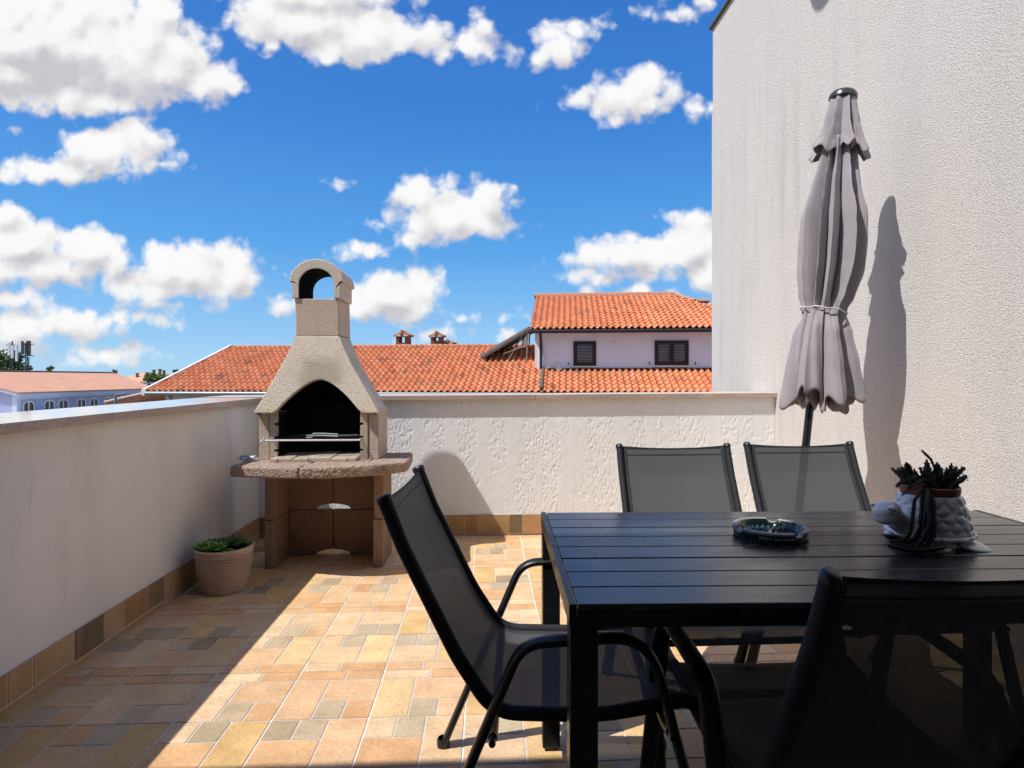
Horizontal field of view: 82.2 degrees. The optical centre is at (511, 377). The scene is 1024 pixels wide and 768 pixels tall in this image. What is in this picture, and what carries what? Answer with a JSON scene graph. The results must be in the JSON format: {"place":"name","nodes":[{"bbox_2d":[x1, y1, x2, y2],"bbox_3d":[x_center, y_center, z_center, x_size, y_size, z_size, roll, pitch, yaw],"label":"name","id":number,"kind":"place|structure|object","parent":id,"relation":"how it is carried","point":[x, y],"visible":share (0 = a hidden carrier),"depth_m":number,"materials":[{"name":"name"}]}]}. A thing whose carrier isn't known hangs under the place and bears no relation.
{"place":"outdoors","nodes":[
{"label":"outdoors","id":0,"kind":"place"},
{"bbox_2d":[0,370,147,412],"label":"arched building","id":1,"kind":"structure","parent":0,"point":[21,390],"depth_m":51.79,"materials":[{"name":"tile"}]},
{"bbox_2d":[22,401,33,410],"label":"window","id":2,"kind":"structure","parent":1,"relation":"in","point":[27,405],"depth_m":46.27,"materials":[{"name":"white paint"}]},
{"bbox_2d":[44,400,54,409],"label":"window","id":3,"kind":"structure","parent":1,"relation":"in","point":[48,404],"depth_m":48.46,"materials":[{"name":"white glass"}]},
{"bbox_2d":[58,399,67,408],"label":"window","id":4,"kind":"structure","parent":1,"relation":"in","point":[62,403],"depth_m":50.06,"materials":[{"name":"white paint"}]},
{"bbox_2d":[76,398,85,406],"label":"window","id":5,"kind":"structure","parent":1,"relation":"in","point":[80,402],"depth_m":52.35,"materials":[{"name":"white glass"}]},
{"bbox_2d":[89,397,97,405],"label":"window","id":6,"kind":"structure","parent":1,"relation":"in","point":[93,402],"depth_m":54.01,"materials":[{"name":"white glass"}]},
{"bbox_2d":[114,393,125,403],"bbox_3d":[-13.881,4.375,20.775,0.397,7.710,0.090,0,0,-3],"label":"drainpipe","id":7,"kind":"object","parent":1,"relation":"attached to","point":[115,398],"visible":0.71,"depth_m":20.75,"materials":[{"name":"grey metal"}]},
{"bbox_2d":[239,456,254,460],"bbox_3d":[-1.623,0.485,3.581,0.145,0.038,0.106,0,0,-3],"label":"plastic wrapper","id":8,"kind":"object","parent":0,"point":[250,457],"visible":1,"depth_m":3.54,"materials":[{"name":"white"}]},
{"bbox_2d":[141,330,544,399],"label":"tiled house","id":9,"kind":"structure","parent":0,"point":[442,366],"depth_m":21.91,"materials":[{"name":"tile"}]},
{"bbox_2d":[480,326,532,361],"bbox_3d":[-0.175,-1.250,23.050,1.958,1.421,1.592,0,0,5],"label":"solar collector","id":10,"kind":"object","parent":9,"relation":"on","point":[523,335],"visible":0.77,"depth_m":22.31,"materials":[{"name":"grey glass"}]},
{"bbox_2d":[0,0,725,376],"label":"sky","id":11,"kind":"structure","parent":0,"point":[168,168],"materials":[{"name":"blue"}]},
{"bbox_2d":[0,535,800,767],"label":"terrace floor","id":12,"kind":"structure","parent":0,"point":[334,658],"depth_m":2.23,"materials":[{"name":"beige tile"}]},
{"bbox_2d":[0,398,261,722],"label":"parapet wall","id":13,"kind":"structure","parent":12,"relation":"on","point":[111,515],"depth_m":2.55,"materials":[{"name":"white paint"}]},
{"bbox_2d":[190,534,254,595],"bbox_3d":[-1.601,1.030,3.264,0.312,0.298,0.312,0,0,-3],"label":"flower pot","id":14,"kind":"object","parent":12,"relation":"on","point":[223,566],"visible":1,"depth_m":3.16,"materials":[{"name":"beige ceramic"}]},
{"bbox_2d":[230,259,412,568],"bbox_3d":[-1.145,0.215,3.670,1.011,1.934,0.709,0,0,-3],"label":"barbecue","id":15,"kind":"object","parent":12,"relation":"on","point":[321,382],"visible":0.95,"depth_m":3.72,"materials":[{"name":"brown concrete"}]},
{"bbox_2d":[261,434,362,441],"bbox_3d":[-1.223,0.370,3.697,0.588,0.025,0.336,0,0,-3],"label":"grill grate","id":16,"kind":"object","parent":15,"relation":"on","point":[311,439],"visible":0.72,"depth_m":3.56,"materials":[{"name":"metal"}]},
{"bbox_2d":[306,433,357,437],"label":"tongs","id":17,"kind":"object","parent":16,"relation":"on","point":[342,435],"visible":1,"depth_m":3.65,"materials":[{"name":"metal"}]},
{"bbox_2d":[201,391,776,537],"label":"parapet wall","id":18,"kind":"structure","parent":12,"relation":"on","point":[495,464],"depth_m":4.41,"materials":[{"name":"white paint"}]},
{"bbox_2d":[376,465,698,767],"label":"garden chair","id":19,"kind":"object","parent":12,"relation":"on","point":[506,670],"visible":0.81,"depth_m":1.48,"materials":[{"name":"black fabric"}]},
{"bbox_2d":[616,443,805,767],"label":"garden chair","id":20,"kind":"object","parent":12,"relation":"on","point":[699,479],"visible":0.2,"depth_m":2.35,"materials":[{"name":"grey fabric"}]},
{"bbox_2d":[541,510,1023,767],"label":"dining table","id":21,"kind":"object","parent":12,"relation":"on","point":[658,569],"visible":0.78,"depth_m":1.36,"materials":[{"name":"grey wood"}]},
{"bbox_2d":[732,517,809,544],"bbox_3d":[0.713,0.420,1.620,0.197,0.028,0.197,0,0,-1],"label":"ashtray","id":22,"kind":"object","parent":21,"relation":"on","point":[778,531],"visible":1,"depth_m":1.61,"materials":[{"name":"grey glass"}]},
{"bbox_2d":[871,449,991,552],"bbox_3d":[1.086,0.315,1.517,0.350,0.257,0.237,0,0,-48],"label":"turtle planter","id":23,"kind":"object","parent":21,"relation":"on","point":[929,509],"visible":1,"depth_m":1.49,"materials":[{"name":"white ceramic"}]},
{"bbox_2d":[733,441,871,662],"bbox_3d":[1.242,0.724,2.113,0.627,0.912,0.800,0,0,-4],"label":"garden chair","id":24,"kind":"object","parent":12,"relation":"on","point":[804,478],"visible":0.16,"depth_m":2.44,"materials":[{"name":"grey fabric"}]},
{"bbox_2d":[779,87,870,445],"bbox_3d":[1.597,-0.151,3.068,0.495,2.730,0.480,6,-1,-5],"label":"parasol","id":25,"kind":"object","parent":12,"relation":"on","point":[822,368],"visible":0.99,"depth_m":2.99,"materials":[{"name":"grey fabric"}]},
{"bbox_2d":[640,567,1023,767],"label":"garden chair","id":26,"kind":"object","parent":12,"relation":"on","point":[885,673],"visible":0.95,"depth_m":0.93,"materials":[{"name":"black fabric"}]},
{"bbox_2d":[529,291,711,392],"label":"two storey house","id":27,"kind":"structure","parent":0,"point":[602,342],"depth_m":21.20,"materials":[{"name":"tile"}]},
{"bbox_2d":[572,341,597,366],"bbox_3d":[2.642,-0.864,21.324,0.935,0.948,0.084,0,0,5],"label":"window","id":28,"kind":"structure","parent":27,"relation":"in","point":[576,344],"depth_m":21.33,"materials":[{"name":"white paint"}]},
{"bbox_2d":[653,340,690,366],"bbox_3d":[5.726,-0.877,21.037,1.310,0.943,0.084,0,0,5],"label":"window","id":29,"kind":"structure","parent":27,"relation":"in","point":[671,363],"depth_m":21.03,"materials":[{"name":"white paint"}]},
{"bbox_3d":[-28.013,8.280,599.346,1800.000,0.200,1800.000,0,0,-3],"label":"ground","id":30,"kind":"structure","parent":0,"visible":0},
{"bbox_2d":[6,341,17,369],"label":"antenna mast","id":31,"kind":"object","parent":30,"relation":"on","point":[10,348],"visible":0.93,"depth_m":76.74,"materials":[{"name":"metal"}]},
{"bbox_2d":[0,349,24,369],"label":"pine tree","id":32,"kind":"object","parent":30,"relation":"on","point":[3,354],"visible":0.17,"depth_m":82.60,"materials":[{"name":"green plant"}]},
{"bbox_2d":[0,349,31,370],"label":"conifer tree","id":33,"kind":"object","parent":30,"relation":"on","point":[16,365],"visible":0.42,"depth_m":81.34,"materials":[{"name":"green plant"}]},
{"bbox_2d":[21,340,32,370],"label":"antenna mast","id":34,"kind":"object","parent":30,"relation":"on","point":[25,347],"visible":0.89,"depth_m":76.82,"materials":[{"name":"metal"}]},
{"bbox_2d":[45,365,54,370],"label":"tree","id":35,"kind":"object","parent":30,"relation":"on","point":[50,368],"visible":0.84,"depth_m":84.84,"materials":[{"name":"green plant"}]},
{"bbox_2d":[104,390,172,404],"bbox_3d":[-13.718,4.280,22.320,2.492,7.799,2.499,0,0,5],"label":"lean to","id":36,"kind":"object","parent":30,"relation":"on","point":[136,397],"visible":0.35,"depth_m":21.44,"materials":[{"name":"tile"}]},
{"bbox_2d":[127,369,172,399],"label":"house","id":37,"kind":"structure","parent":30,"relation":"on","point":[138,377],"depth_m":91.49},
{"bbox_2d":[141,372,159,381],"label":"round tree","id":38,"kind":"object","parent":30,"relation":"on","point":[151,377],"visible":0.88,"depth_m":88.83,"materials":[{"name":"green plant"}]},
{"bbox_2d":[156,374,168,379],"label":"round tree","id":39,"kind":"object","parent":30,"relation":"on","point":[161,376],"visible":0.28,"depth_m":89.28,"materials":[{"name":"green plant"}]},
{"bbox_2d":[709,0,1023,521],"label":"apartment building","id":40,"kind":"structure","parent":30,"relation":"on","point":[935,315],"depth_m":3.16,"materials":[{"name":"paint"}]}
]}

